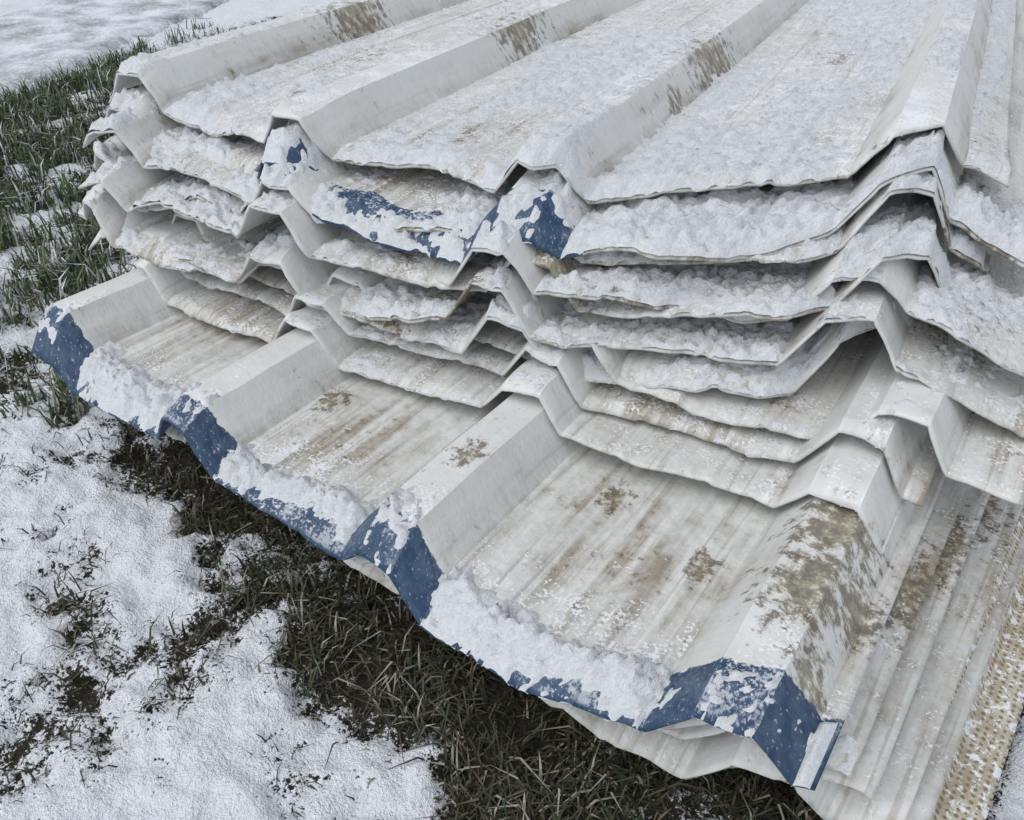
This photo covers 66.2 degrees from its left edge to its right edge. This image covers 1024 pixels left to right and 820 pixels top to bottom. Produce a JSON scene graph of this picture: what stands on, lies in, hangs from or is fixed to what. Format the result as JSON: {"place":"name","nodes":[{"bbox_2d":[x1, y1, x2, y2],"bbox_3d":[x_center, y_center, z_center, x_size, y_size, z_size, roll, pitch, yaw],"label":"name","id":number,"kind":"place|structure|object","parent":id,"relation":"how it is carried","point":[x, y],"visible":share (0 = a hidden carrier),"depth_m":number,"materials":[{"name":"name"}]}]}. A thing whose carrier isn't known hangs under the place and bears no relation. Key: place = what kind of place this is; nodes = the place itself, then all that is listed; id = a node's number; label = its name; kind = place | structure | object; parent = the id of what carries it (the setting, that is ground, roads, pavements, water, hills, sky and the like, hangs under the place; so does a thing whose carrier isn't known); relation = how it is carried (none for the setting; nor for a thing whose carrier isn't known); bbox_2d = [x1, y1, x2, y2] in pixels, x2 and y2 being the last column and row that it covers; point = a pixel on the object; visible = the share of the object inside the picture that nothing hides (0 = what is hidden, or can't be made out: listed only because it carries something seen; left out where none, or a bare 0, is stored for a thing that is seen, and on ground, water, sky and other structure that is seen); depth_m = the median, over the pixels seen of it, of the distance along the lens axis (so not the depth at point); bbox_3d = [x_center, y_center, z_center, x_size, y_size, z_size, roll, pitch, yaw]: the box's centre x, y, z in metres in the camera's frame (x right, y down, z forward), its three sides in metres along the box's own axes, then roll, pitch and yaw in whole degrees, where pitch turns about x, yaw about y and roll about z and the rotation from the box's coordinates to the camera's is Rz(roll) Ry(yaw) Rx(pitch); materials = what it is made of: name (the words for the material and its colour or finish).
{"place":"outdoors","nodes":[
{"label":"outdoors","id":0,"kind":"place"},
{"bbox_2d":[0,13,239,427],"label":"grass","id":1,"kind":"structure","parent":0,"point":[21,150],"depth_m":3.53,"materials":[{"name":"green plant"}]},
{"bbox_2d":[19,390,822,819],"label":"dry grass","id":2,"kind":"structure","parent":0,"point":[439,682],"depth_m":1.56,"materials":[{"name":"green plant"}]},
{"bbox_2d":[0,0,1023,819],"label":"ground","id":3,"kind":"structure","parent":0,"point":[198,762],"depth_m":1.62,"materials":[{"name":"white snow"}]},
{"bbox_2d":[0,0,228,95],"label":"footpath","id":4,"kind":"structure","parent":3,"relation":"on","point":[36,42],"depth_m":6.21,"materials":[{"name":"white snow"}]},
{"bbox_2d":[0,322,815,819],"bbox_3d":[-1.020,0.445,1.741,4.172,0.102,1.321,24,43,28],"label":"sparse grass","id":5,"kind":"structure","parent":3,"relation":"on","point":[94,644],"depth_m":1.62,"materials":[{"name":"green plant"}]},
{"bbox_2d":[780,505,1023,819],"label":"perforated metal strip","id":6,"kind":"object","parent":3,"relation":"on","point":[971,780],"visible":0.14,"depth_m":1.44,"materials":[{"name":"beige metal"}]},
{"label":"metal roofing sheet","id":7,"kind":"object","parent":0,"visible":0},
{"bbox_2d":[906,533,1023,819],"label":"metal roofing sheet","id":8,"kind":"object","parent":7,"relation":"on","point":[935,772],"depth_m":1.41,"materials":[{"name":"paint"}]},
{"bbox_2d":[343,495,1023,819],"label":"metal roofing sheet","id":9,"kind":"object","parent":8,"relation":"on","point":[899,784],"visible":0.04,"depth_m":1.32,"materials":[{"name":"paint"}]},
{"bbox_2d":[656,485,989,799],"bbox_3d":[1.004,-0.867,3.036,2.190,0.154,4.612,24,43,28],"label":"metal roofing sheet","id":10,"kind":"object","parent":9,"relation":"on","point":[868,772],"visible":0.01,"depth_m":1.37,"materials":[{"name":"paint"}]},
{"bbox_2d":[165,425,968,777],"bbox_3d":[0.954,-0.919,3.020,2.123,0.147,4.630,24,43,28],"label":"metal roofing sheet","id":11,"kind":"object","parent":10,"relation":"on","point":[867,701],"visible":0.07,"depth_m":1.37,"materials":[{"name":"paint"}]},
{"bbox_2d":[30,268,945,790],"bbox_3d":[0.884,-0.932,2.998,2.055,0.188,4.600,24,43,28],"label":"metal roofing sheet","id":12,"kind":"object","parent":11,"relation":"on","point":[514,540],"visible":0.48,"depth_m":1.47,"materials":[{"name":"white paint"}]},
{"bbox_2d":[135,258,905,554],"bbox_3d":[0.929,-1.040,3.027,1.995,0.124,4.085,24,43,28],"label":"metal roofing sheet","id":13,"kind":"object","parent":12,"relation":"on","point":[848,471],"visible":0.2,"depth_m":1.66,"materials":[{"name":"white paint"}]},
{"bbox_2d":[141,219,937,505],"bbox_3d":[0.946,-1.137,3.082,2.138,0.129,4.137,24,43,28],"label":"metal roofing sheet","id":14,"kind":"object","parent":13,"relation":"on","point":[905,446],"visible":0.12,"depth_m":1.65,"materials":[{"name":"paint"}]},
{"bbox_2d":[172,213,1023,505],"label":"metal roofing sheet","id":15,"kind":"object","parent":14,"relation":"on","point":[974,450],"visible":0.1,"depth_m":1.59,"materials":[{"name":"white paint"}]},
{"bbox_2d":[88,210,913,398],"bbox_3d":[0.894,-1.536,3.468,2.370,0.251,4.918,17,40,21],"label":"metal roofing sheet","id":16,"kind":"object","parent":15,"relation":"on","point":[459,329],"visible":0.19,"depth_m":1.70,"materials":[{"name":"paint"}]},
{"bbox_2d":[78,184,1023,437],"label":"metal roofing sheet","id":17,"kind":"object","parent":16,"relation":"on","point":[980,384],"visible":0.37,"depth_m":1.64,"materials":[{"name":"paint"}]},
{"bbox_2d":[78,154,996,319],"bbox_3d":[0.911,-1.651,3.397,2.240,0.226,4.927,17,40,21],"label":"metal roofing sheet","id":18,"kind":"object","parent":17,"relation":"on","point":[126,182],"visible":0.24,"depth_m":1.73,"materials":[{"name":"paint"}]},
{"bbox_2d":[93,135,1023,376],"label":"metal roofing sheet","id":19,"kind":"object","parent":18,"relation":"on","point":[993,331],"visible":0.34,"depth_m":1.61,"materials":[{"name":"paint"}]},
{"bbox_2d":[82,99,990,272],"bbox_3d":[0.873,-1.773,3.408,2.220,0.222,4.912,16,40,20],"label":"metal roofing sheet","id":20,"kind":"object","parent":19,"relation":"on","point":[136,135],"visible":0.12,"depth_m":1.75,"materials":[{"name":"paint"}]},
{"bbox_2d":[105,0,1023,267],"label":"metal roofing sheet","id":21,"kind":"object","parent":20,"relation":"on","point":[728,225],"visible":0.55,"depth_m":1.68,"materials":[{"name":"paint"}]},
{"bbox_2d":[108,0,1017,204],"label":"metal roofing sheet","id":22,"kind":"object","parent":21,"relation":"on","point":[598,101],"visible":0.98,"depth_m":2.18,"materials":[{"name":"paint"}]}
]}

